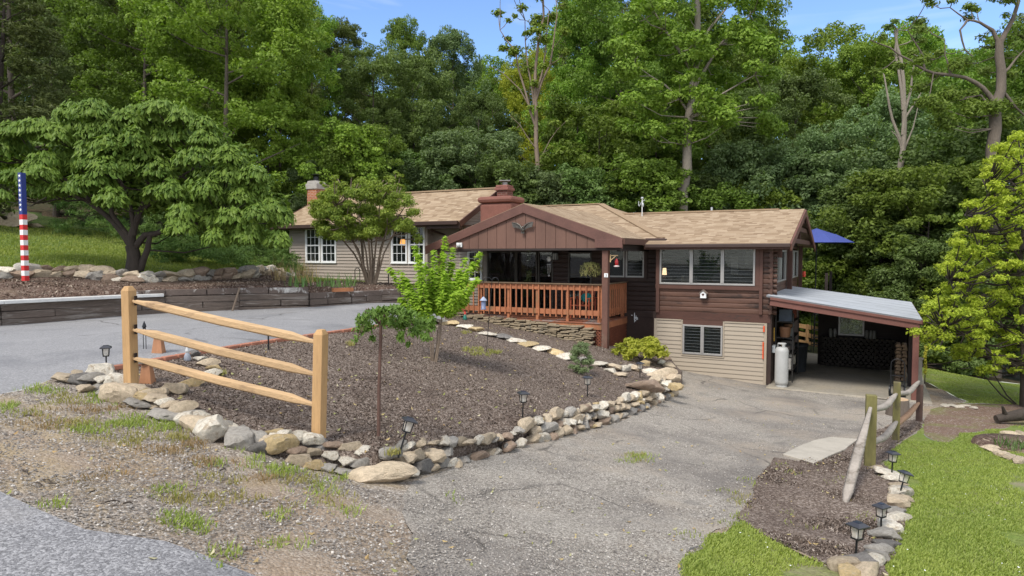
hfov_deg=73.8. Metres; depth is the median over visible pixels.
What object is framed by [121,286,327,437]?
split rail fence
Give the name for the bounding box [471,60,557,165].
broadleaf tree
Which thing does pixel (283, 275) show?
ornamental grass
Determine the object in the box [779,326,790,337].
bucket
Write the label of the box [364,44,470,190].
broadleaf tree
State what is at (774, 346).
outlet box
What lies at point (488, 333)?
stepping stone
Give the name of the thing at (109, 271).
stone
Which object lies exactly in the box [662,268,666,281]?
table lamp
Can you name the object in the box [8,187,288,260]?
woodland floor
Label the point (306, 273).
ornamental grass
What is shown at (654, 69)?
broadleaf tree
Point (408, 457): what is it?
stone
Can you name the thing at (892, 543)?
stone
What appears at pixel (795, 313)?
storage box
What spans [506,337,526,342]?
stepping stone
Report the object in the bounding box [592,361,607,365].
stepping stone
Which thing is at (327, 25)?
broadleaf tree
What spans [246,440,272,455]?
stone
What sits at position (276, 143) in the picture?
broadleaf tree
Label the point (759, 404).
driveway
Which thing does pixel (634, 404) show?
stone
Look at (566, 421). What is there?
stone
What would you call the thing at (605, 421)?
stone
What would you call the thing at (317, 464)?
stone
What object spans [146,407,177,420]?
stone
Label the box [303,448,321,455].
stone
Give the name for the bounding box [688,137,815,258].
understory tree
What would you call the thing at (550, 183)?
understory tree
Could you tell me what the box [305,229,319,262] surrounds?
window
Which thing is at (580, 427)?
stone
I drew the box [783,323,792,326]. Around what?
bucket
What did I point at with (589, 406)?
stone
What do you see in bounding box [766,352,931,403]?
carport floor
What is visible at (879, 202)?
understory tree
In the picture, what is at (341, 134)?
understory tree
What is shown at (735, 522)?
weeds
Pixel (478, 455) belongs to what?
stone
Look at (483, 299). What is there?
tube feeder
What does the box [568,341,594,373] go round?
bush
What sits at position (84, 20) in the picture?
broadleaf tree
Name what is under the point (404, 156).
understory tree
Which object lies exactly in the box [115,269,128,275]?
stone
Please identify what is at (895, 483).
stone
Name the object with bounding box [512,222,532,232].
eagle ornament
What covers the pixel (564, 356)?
stepping stone
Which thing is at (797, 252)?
window
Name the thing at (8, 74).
broadleaf tree
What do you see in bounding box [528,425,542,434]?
stone
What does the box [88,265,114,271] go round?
stone
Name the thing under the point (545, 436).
stone
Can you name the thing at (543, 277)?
door
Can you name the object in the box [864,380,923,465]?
old rail fence
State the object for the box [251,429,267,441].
stone
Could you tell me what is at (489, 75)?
broadleaf tree
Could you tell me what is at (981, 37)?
broadleaf tree
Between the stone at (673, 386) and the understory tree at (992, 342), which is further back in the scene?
the understory tree at (992, 342)
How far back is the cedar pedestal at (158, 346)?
9.40 m
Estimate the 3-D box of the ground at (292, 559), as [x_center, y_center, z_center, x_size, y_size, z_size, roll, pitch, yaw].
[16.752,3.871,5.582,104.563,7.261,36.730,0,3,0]
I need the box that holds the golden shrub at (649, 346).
[610,336,670,360]
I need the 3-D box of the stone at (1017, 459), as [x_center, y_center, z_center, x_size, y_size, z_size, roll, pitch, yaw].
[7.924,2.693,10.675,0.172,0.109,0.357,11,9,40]
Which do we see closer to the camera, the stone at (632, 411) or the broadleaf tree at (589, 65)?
the stone at (632, 411)
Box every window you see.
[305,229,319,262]
[320,236,336,262]
[390,230,406,263]
[407,227,424,263]
[467,251,482,280]
[487,251,537,307]
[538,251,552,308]
[568,252,591,309]
[610,250,624,276]
[625,251,643,277]
[655,249,759,290]
[682,324,722,355]
[773,250,786,282]
[792,251,798,277]
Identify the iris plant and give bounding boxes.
[283,272,295,285]
[295,273,304,286]
[298,274,311,285]
[315,274,325,286]
[329,272,339,286]
[338,273,350,286]
[346,275,357,285]
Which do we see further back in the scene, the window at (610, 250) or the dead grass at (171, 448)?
the window at (610, 250)
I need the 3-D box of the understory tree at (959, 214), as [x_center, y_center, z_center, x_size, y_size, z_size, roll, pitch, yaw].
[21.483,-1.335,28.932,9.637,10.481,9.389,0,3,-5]
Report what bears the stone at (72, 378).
on the ground at (292, 559)
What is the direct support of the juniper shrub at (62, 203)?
on the hillside
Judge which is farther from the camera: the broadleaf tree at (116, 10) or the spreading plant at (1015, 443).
the broadleaf tree at (116, 10)
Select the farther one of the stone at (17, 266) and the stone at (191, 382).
the stone at (17, 266)
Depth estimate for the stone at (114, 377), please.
7.59 m
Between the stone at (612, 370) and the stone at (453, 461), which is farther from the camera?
the stone at (612, 370)
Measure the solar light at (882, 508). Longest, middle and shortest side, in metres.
0.394 x 0.132 x 0.132 m
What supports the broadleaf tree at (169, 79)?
on the woodland floor at (45, 209)
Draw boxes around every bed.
[0,275,417,321]
[91,316,681,473]
[971,433,1023,452]
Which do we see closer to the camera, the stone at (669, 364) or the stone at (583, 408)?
the stone at (583, 408)
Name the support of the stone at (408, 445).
on the mulch bed at (375, 459)
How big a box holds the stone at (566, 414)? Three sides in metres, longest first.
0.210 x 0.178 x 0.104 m
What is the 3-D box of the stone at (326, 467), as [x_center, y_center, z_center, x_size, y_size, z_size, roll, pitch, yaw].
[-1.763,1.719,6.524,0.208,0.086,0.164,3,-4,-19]
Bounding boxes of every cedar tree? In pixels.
[0,0,79,219]
[0,77,28,211]
[11,10,104,219]
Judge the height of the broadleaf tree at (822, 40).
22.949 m
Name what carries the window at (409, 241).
in the house
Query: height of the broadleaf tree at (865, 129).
13.938 m
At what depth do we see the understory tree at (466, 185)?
39.18 m
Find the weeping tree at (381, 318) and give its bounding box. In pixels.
[350,304,436,435]
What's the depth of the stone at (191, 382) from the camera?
7.98 m
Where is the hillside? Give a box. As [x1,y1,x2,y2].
[0,210,462,324]
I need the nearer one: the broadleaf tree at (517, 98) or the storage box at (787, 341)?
the storage box at (787, 341)
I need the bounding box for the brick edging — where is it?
[114,325,386,369]
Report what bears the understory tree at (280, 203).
on the woodland floor at (45, 209)
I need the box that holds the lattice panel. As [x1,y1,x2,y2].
[820,335,897,369]
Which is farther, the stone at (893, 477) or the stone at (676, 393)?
the stone at (676, 393)
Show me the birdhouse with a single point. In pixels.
(703, 293)
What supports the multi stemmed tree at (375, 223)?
on the bed at (93, 287)
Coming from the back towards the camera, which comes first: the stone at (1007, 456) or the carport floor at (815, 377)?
the carport floor at (815, 377)
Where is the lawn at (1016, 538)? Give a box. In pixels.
[683,369,1023,575]
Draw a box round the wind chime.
[547,257,550,275]
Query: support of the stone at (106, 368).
on the mulch bed at (375, 459)
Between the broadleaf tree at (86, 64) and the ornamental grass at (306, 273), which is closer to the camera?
the ornamental grass at (306, 273)
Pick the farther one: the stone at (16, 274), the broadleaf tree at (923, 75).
the broadleaf tree at (923, 75)
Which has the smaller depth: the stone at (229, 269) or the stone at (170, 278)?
the stone at (170, 278)
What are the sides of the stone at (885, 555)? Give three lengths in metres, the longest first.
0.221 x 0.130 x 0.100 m
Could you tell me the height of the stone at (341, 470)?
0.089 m
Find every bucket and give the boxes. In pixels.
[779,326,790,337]
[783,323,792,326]
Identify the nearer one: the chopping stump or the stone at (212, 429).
the stone at (212, 429)
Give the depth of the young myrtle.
11.37 m
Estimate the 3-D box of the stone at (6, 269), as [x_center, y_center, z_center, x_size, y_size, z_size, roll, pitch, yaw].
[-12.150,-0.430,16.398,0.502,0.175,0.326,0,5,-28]
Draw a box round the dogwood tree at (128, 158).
[0,97,296,272]
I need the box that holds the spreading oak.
[865,0,1023,381]
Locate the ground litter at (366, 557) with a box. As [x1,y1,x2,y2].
[7,383,908,571]
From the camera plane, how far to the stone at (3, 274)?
16.27 m
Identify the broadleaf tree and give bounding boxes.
[0,0,119,187]
[0,1,113,119]
[3,13,44,119]
[6,5,49,116]
[22,0,156,99]
[32,0,196,104]
[44,0,240,134]
[93,0,254,120]
[112,7,290,169]
[117,0,340,235]
[133,4,315,141]
[221,0,327,172]
[264,77,324,176]
[284,5,344,158]
[303,44,366,149]
[308,15,383,158]
[314,41,424,188]
[346,70,411,120]
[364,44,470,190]
[369,14,428,164]
[385,68,461,128]
[407,69,525,141]
[415,24,491,167]
[439,88,524,169]
[457,54,538,162]
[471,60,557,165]
[498,48,558,169]
[516,34,598,159]
[521,0,615,174]
[526,0,712,196]
[556,0,642,169]
[601,52,721,212]
[612,0,721,170]
[669,0,802,171]
[699,20,824,168]
[710,83,797,187]
[732,67,875,167]
[762,124,849,339]
[770,20,886,166]
[783,65,845,133]
[810,30,932,167]
[811,84,945,298]
[855,18,954,158]
[873,65,949,98]
[876,74,995,167]
[907,44,995,111]
[913,45,1023,360]
[943,20,1023,321]
[958,13,1023,89]
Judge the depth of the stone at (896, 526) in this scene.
7.16 m
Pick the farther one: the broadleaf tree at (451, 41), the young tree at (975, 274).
the broadleaf tree at (451, 41)
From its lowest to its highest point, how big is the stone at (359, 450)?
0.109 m
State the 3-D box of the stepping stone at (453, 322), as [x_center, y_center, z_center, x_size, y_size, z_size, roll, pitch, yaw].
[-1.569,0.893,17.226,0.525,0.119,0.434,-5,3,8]
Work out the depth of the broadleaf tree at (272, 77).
60.18 m
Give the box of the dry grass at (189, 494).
[0,390,751,511]
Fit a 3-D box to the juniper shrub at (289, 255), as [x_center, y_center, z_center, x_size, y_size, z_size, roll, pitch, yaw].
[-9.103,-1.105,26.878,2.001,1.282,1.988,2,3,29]
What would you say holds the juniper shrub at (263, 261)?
on the hillside
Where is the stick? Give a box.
[232,288,239,310]
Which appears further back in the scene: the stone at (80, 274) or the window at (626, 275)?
the window at (626, 275)
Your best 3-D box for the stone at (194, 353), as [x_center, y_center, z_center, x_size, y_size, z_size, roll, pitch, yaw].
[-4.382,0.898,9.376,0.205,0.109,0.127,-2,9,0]
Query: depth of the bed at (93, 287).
15.99 m
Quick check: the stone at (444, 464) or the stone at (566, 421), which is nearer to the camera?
the stone at (444, 464)
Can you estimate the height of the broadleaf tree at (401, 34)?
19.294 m
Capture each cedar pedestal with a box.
[138,362,155,383]
[151,339,165,353]
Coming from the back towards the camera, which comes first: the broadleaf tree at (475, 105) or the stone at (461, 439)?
the broadleaf tree at (475, 105)
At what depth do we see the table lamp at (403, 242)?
26.23 m
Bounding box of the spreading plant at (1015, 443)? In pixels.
[992,432,1023,450]
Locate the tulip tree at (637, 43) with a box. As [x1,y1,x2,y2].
[604,0,788,210]
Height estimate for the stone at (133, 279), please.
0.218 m
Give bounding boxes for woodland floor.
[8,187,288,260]
[461,310,1019,388]
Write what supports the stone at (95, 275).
on the bed at (93, 287)
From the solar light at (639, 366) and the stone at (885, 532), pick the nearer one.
the stone at (885, 532)
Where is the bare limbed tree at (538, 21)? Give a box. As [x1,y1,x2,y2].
[488,0,571,197]
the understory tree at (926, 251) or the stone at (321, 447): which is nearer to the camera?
the stone at (321, 447)
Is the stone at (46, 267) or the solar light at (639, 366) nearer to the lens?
the solar light at (639, 366)
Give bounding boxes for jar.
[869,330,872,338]
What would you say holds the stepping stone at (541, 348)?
on the mulch bed at (375, 459)
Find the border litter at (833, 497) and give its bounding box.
[753,424,911,575]
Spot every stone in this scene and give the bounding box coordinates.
[0,212,37,226]
[0,266,14,272]
[0,271,13,278]
[10,270,34,277]
[13,263,41,270]
[27,223,44,227]
[30,269,51,277]
[40,265,52,269]
[49,271,62,276]
[50,265,65,271]
[50,372,70,382]
[62,270,75,276]
[63,265,78,271]
[67,372,92,384]
[71,369,82,373]
[73,270,89,277]
[76,372,104,381]
[76,384,95,392]
[77,264,95,270]
[85,270,104,279]
[85,363,114,374]
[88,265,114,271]
[92,383,102,390]
[93,375,106,382]
[98,382,136,404]
[101,273,119,280]
[103,270,115,273]
[103,372,122,383]
[111,277,121,280]
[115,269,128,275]
[120,275,144,282]
[122,270,139,275]
[122,397,150,408]
[127,383,150,390]
[133,388,148,399]
[138,273,158,282]
[139,388,161,400]
[140,271,153,276]
[142,393,168,401]
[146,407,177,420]
[147,401,159,408]
[152,387,168,394]
[153,397,174,405]
[154,271,166,276]
[160,400,179,408]
[161,383,188,393]
[162,276,177,281]
[163,270,182,277]
[168,400,199,412]
[173,411,192,426]
[178,269,195,277]
[178,276,193,280]
[179,378,204,386]
[179,414,205,431]
[189,350,200,356]
[192,414,228,442]
[193,266,209,275]
[193,275,207,280]
[193,356,207,360]
[193,410,210,415]
[196,358,220,366]
[204,368,222,374]
[205,364,221,369]
[206,269,215,276]
[212,276,222,279]
[214,268,223,275]
[222,272,234,279]
[224,267,237,274]
[224,420,232,425]
[224,424,255,449]
[232,273,242,278]
[239,265,258,273]
[241,269,255,278]
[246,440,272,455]
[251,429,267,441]
[253,272,259,277]
[256,265,264,272]
[264,433,299,454]
[265,428,282,434]
[269,429,291,434]
[285,446,307,453]
[285,454,311,466]
[292,430,306,441]
[301,432,324,445]
[302,459,323,469]
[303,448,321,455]
[305,438,327,449]
[320,463,337,472]
[321,451,338,460]
[322,441,341,448]
[333,467,352,475]
[337,441,361,450]
[338,456,356,465]
[347,461,417,482]
[349,457,369,467]
[354,445,370,455]
[379,447,402,459]
[394,451,417,463]
[395,439,407,448]
[403,441,415,450]
[411,448,424,462]
[411,466,419,476]
[413,458,433,474]
[415,438,426,448]
[423,448,446,462]
[426,440,440,445]
[431,463,440,470]
[437,435,449,445]
[438,457,450,468]
[440,320,459,325]
[442,446,452,456]
[447,457,458,467]
[448,436,457,447]
[455,458,462,467]
[456,324,473,329]
[457,436,466,445]
[458,456,470,462]
[461,439,476,445]
[468,327,483,331]
[470,450,487,460]
[474,435,483,445]
[478,331,497,335]
[479,433,492,444]
[486,432,496,441]
[486,448,496,454]
[493,333,512,338]
[493,448,501,454]
[497,433,503,440]
[502,432,513,439]
[502,440,516,451]
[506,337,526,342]
[512,426,524,433]
[515,437,527,447]
[517,341,538,346]
[517,416,534,433]
[525,433,541,442]
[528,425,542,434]
[533,345,550,350]
[533,416,543,425]
[538,432,550,441]
[540,422,548,431]
[543,413,552,421]
[547,348,564,354]
[547,422,558,432]
[548,406,561,419]
[549,432,559,439]
[553,426,564,437]
[555,420,563,426]
[556,352,570,359]
[559,418,576,425]
[560,418,570,425]
[562,425,573,434]
[563,410,568,416]
[565,406,576,417]
[571,414,583,421]
[571,425,577,433]
[576,425,584,430]
[579,404,588,411]
[580,404,591,412]
[583,412,591,419]
[583,420,589,429]
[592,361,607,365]
[592,404,599,409]
[595,410,609,418]
[598,416,610,424]
[599,401,608,409]
[604,368,615,373]
[605,363,621,369]
[607,407,614,413]
[608,401,614,406]
[610,414,619,422]
[613,372,627,376]
[613,404,620,411]
[620,365,630,371]
[620,392,630,402]
[620,403,625,410]
[620,407,637,415]
[625,379,664,392]
[630,391,640,400]
[631,364,641,371]
[631,402,639,406]
[635,399,644,404]
[635,404,645,412]
[640,360,649,365]
[642,368,657,373]
[647,367,677,376]
[649,374,661,382]
[649,399,657,405]
[656,393,664,402]
[657,359,664,364]
[661,380,671,386]
[663,362,675,367]
[666,374,680,381]
[668,382,683,390]
[670,390,678,396]
[826,556,860,571]
[837,562,860,575]
[843,552,877,561]
[855,561,879,575]
[863,543,895,553]
[863,549,889,561]
[867,526,902,540]
[868,552,885,565]
[871,539,901,547]
[873,466,900,475]
[877,517,903,533]
[880,474,898,480]
[885,511,911,520]
[887,493,910,508]
[887,506,906,512]
[888,482,909,485]
[888,485,913,495]
[899,494,914,502]
[978,444,999,448]
[983,447,1001,452]
[993,451,1008,455]
[998,431,1020,434]
[1000,453,1015,459]
[1012,455,1023,463]
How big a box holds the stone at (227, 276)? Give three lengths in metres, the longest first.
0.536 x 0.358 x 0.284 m
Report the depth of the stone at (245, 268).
19.87 m
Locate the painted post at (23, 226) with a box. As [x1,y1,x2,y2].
[18,172,28,280]
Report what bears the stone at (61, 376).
on the ground at (292, 559)
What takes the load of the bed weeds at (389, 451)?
on the mulch bed at (375, 459)
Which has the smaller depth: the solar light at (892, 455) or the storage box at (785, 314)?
the solar light at (892, 455)
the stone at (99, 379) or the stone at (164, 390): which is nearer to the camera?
the stone at (164, 390)
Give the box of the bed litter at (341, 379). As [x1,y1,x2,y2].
[95,321,637,452]
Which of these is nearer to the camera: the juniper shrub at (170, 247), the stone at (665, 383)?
the stone at (665, 383)
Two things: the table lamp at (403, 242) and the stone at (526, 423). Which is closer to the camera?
the stone at (526, 423)
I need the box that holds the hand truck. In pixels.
[888,358,905,396]
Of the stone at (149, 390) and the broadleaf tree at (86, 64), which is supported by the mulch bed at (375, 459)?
the stone at (149, 390)
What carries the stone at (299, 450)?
on the mulch bed at (375, 459)
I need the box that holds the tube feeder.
[480,284,486,309]
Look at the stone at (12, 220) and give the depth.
26.18 m
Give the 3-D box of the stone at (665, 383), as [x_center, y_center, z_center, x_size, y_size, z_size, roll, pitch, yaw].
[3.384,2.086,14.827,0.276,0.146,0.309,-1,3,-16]
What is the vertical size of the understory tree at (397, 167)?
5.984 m
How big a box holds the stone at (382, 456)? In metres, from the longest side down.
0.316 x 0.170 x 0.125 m
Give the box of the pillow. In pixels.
[581,293,591,302]
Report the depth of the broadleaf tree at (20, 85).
61.94 m
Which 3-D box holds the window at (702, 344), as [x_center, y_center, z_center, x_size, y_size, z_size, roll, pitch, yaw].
[5.463,1.490,19.590,1.128,0.853,0.100,2,3,28]
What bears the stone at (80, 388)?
on the ground at (292, 559)
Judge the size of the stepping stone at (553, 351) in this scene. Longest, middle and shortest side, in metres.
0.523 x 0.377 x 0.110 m
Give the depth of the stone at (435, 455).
7.28 m
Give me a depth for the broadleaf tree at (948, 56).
68.98 m
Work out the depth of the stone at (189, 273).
17.85 m
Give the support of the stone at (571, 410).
on the stone at (577, 417)
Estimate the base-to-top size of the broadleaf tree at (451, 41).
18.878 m
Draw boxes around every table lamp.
[400,239,404,252]
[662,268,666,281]
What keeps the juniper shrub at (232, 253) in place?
on the hillside
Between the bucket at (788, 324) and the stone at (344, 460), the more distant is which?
the bucket at (788, 324)
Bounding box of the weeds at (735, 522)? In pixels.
[676,463,875,539]
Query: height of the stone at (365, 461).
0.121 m
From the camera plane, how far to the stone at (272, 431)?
6.59 m
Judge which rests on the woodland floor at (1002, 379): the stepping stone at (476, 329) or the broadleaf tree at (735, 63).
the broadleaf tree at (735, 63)
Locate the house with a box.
[270,174,922,399]
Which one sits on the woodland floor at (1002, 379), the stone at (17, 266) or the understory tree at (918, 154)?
the understory tree at (918, 154)
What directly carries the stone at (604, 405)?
on the stone
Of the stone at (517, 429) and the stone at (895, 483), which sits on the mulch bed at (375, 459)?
the stone at (517, 429)
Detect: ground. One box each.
[0,311,967,575]
[923,403,1023,442]
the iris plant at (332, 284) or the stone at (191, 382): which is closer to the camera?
the stone at (191, 382)
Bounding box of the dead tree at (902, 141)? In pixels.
[881,15,922,233]
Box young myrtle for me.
[385,236,482,361]
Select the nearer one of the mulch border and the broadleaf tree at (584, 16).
the mulch border
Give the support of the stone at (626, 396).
on the stone
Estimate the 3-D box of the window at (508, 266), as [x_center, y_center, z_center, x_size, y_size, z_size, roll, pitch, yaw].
[-0.009,-0.280,23.101,1.916,1.940,0.100,2,3,28]
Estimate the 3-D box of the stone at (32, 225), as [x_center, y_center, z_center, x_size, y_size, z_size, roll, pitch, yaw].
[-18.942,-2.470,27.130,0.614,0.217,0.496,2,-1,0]
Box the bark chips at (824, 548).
[738,421,923,575]
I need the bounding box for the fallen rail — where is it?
[842,407,871,502]
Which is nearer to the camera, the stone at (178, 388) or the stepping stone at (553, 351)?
the stone at (178, 388)
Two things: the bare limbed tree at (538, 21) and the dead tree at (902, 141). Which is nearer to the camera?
the dead tree at (902, 141)
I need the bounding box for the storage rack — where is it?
[774,311,798,382]
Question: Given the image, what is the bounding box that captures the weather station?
[638,197,644,208]
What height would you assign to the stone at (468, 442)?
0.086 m
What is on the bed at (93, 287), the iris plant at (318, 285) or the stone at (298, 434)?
the iris plant at (318, 285)
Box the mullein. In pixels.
[923,345,928,383]
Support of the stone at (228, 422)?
on the stone
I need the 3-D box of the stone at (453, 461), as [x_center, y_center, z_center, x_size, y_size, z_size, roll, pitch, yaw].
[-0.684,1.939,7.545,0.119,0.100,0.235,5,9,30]
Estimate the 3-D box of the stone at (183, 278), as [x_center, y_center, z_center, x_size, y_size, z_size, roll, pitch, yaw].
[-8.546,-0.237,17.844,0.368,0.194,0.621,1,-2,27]
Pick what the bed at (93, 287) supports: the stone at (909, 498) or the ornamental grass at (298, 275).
the ornamental grass at (298, 275)
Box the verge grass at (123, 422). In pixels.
[0,381,658,567]
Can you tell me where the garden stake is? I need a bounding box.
[142,321,146,348]
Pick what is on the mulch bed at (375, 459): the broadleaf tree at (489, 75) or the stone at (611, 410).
the stone at (611, 410)
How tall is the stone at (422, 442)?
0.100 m
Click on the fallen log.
(1011, 416)
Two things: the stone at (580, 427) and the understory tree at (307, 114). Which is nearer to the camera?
the stone at (580, 427)
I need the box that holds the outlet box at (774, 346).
[772,344,776,352]
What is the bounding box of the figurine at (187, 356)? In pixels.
[184,347,190,360]
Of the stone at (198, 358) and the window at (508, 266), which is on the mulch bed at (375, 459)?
the stone at (198, 358)
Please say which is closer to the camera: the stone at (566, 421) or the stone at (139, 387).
the stone at (139, 387)
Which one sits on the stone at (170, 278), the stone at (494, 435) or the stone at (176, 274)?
the stone at (176, 274)
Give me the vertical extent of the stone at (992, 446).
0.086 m
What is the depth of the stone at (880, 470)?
9.01 m
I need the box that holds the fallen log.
[993,405,1023,422]
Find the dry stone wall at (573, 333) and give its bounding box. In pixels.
[455,312,595,344]
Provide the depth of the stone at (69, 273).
16.99 m
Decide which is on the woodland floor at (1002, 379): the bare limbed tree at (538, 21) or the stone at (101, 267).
the bare limbed tree at (538, 21)
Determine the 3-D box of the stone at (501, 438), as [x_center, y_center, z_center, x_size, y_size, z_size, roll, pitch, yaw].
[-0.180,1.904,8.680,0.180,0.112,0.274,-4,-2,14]
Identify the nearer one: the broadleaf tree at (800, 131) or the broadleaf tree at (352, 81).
the broadleaf tree at (352, 81)
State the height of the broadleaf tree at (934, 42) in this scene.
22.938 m
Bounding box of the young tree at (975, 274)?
[906,130,1023,406]
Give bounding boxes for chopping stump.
[885,397,909,416]
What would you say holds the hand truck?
on the carport floor at (815, 377)
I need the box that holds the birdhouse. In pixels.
[699,289,707,297]
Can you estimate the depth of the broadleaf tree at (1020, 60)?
34.51 m
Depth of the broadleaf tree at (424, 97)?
66.27 m
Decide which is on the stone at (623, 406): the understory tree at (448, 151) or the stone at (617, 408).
the stone at (617, 408)
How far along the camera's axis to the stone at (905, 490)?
8.23 m
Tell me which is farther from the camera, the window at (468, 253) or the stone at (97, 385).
the window at (468, 253)
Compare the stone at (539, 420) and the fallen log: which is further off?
the fallen log
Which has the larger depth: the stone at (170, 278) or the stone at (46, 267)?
the stone at (170, 278)
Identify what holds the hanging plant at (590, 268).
hanging from the house
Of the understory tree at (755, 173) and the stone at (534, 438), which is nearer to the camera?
the stone at (534, 438)
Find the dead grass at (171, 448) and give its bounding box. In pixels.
[4,399,278,484]
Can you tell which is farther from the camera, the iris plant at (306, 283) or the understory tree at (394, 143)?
the understory tree at (394, 143)
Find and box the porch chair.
[570,291,596,318]
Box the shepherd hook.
[483,277,498,351]
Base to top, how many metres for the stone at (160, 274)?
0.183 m
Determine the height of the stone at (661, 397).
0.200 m
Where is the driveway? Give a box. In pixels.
[402,370,915,575]
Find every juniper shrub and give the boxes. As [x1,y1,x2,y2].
[47,197,130,234]
[53,198,159,239]
[120,210,206,259]
[141,233,241,262]
[154,242,258,266]
[197,236,261,257]
[231,238,299,267]
[256,247,306,272]
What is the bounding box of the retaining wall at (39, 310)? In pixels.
[0,287,418,325]
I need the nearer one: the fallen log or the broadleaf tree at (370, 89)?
the fallen log
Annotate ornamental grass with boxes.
[270,254,290,280]
[287,256,309,282]
[300,257,320,282]
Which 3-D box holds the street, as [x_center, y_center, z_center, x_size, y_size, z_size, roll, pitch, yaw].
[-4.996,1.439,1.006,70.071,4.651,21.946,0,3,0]
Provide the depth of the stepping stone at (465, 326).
16.79 m
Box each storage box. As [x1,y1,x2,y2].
[779,309,792,321]
[782,340,794,349]
[784,308,796,317]
[788,357,791,369]
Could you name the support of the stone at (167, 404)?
on the stone at (182, 406)
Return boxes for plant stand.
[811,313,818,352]
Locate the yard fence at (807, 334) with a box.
[799,324,817,346]
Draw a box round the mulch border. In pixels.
[738,420,922,574]
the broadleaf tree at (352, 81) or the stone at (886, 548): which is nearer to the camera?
the stone at (886, 548)
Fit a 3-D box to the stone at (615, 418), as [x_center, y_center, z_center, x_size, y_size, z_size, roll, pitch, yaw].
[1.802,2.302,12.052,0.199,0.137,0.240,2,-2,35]
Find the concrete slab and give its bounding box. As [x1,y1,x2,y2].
[783,437,856,463]
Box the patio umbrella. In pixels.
[812,228,853,345]
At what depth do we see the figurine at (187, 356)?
9.05 m
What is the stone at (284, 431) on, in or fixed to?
on the stone at (278, 443)
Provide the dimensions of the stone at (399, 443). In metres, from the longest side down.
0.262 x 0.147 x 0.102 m
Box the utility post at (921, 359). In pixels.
[918,357,923,383]
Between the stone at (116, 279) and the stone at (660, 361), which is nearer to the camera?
the stone at (116, 279)
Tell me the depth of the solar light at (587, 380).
12.09 m
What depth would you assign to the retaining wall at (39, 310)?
16.00 m
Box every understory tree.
[123,174,191,230]
[215,80,323,208]
[253,197,299,251]
[276,116,403,259]
[276,160,350,233]
[294,119,409,191]
[350,163,421,191]
[381,147,484,190]
[398,125,540,202]
[422,163,488,188]
[473,153,553,204]
[526,165,594,204]
[528,94,681,204]
[537,162,638,212]
[578,151,717,212]
[632,166,728,211]
[672,181,758,210]
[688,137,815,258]
[729,178,817,325]
[777,141,933,323]
[797,187,972,365]
[798,173,968,331]
[799,208,865,338]
[799,215,840,337]
[816,156,1023,363]
[842,109,1023,367]
[843,232,993,374]
[909,137,1023,376]
[927,253,1020,378]
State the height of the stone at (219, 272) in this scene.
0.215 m
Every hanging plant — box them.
[466,257,482,274]
[579,250,601,277]
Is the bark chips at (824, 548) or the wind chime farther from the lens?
the wind chime
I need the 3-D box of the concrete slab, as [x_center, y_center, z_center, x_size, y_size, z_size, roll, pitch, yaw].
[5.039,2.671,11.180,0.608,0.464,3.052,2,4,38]
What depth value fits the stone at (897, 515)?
7.45 m
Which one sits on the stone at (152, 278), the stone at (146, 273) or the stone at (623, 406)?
the stone at (146, 273)
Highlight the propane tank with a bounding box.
[774,342,788,386]
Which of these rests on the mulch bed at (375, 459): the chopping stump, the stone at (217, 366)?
the stone at (217, 366)
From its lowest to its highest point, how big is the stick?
0.560 m
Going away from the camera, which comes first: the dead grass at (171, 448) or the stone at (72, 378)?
the dead grass at (171, 448)
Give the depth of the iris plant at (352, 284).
18.35 m
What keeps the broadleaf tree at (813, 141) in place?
on the woodland floor at (1002, 379)
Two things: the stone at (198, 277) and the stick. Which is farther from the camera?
the stone at (198, 277)
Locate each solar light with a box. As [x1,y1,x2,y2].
[99,345,111,362]
[397,416,417,457]
[517,390,529,417]
[582,375,592,396]
[636,362,644,373]
[845,520,869,553]
[872,502,890,526]
[885,450,900,472]
[897,470,913,493]
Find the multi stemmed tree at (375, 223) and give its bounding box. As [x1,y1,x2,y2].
[306,170,423,283]
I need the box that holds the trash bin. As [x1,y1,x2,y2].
[793,342,810,371]
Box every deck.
[456,281,627,345]
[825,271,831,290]
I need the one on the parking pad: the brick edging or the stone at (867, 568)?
the brick edging
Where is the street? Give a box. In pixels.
[0,491,255,575]
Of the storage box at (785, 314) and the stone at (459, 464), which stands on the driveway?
the stone at (459, 464)
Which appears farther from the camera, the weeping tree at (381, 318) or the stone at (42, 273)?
the stone at (42, 273)
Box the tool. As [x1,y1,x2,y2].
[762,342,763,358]
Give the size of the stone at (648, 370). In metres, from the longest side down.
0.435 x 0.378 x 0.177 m
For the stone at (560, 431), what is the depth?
9.77 m
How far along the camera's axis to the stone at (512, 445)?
8.59 m
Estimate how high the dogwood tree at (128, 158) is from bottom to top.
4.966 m
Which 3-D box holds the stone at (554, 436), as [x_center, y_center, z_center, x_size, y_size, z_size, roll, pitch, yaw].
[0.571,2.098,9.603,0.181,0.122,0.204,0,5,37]
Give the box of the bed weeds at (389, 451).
[219,330,501,456]
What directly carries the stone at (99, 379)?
on the stone at (97, 385)
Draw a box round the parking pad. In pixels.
[0,303,444,393]

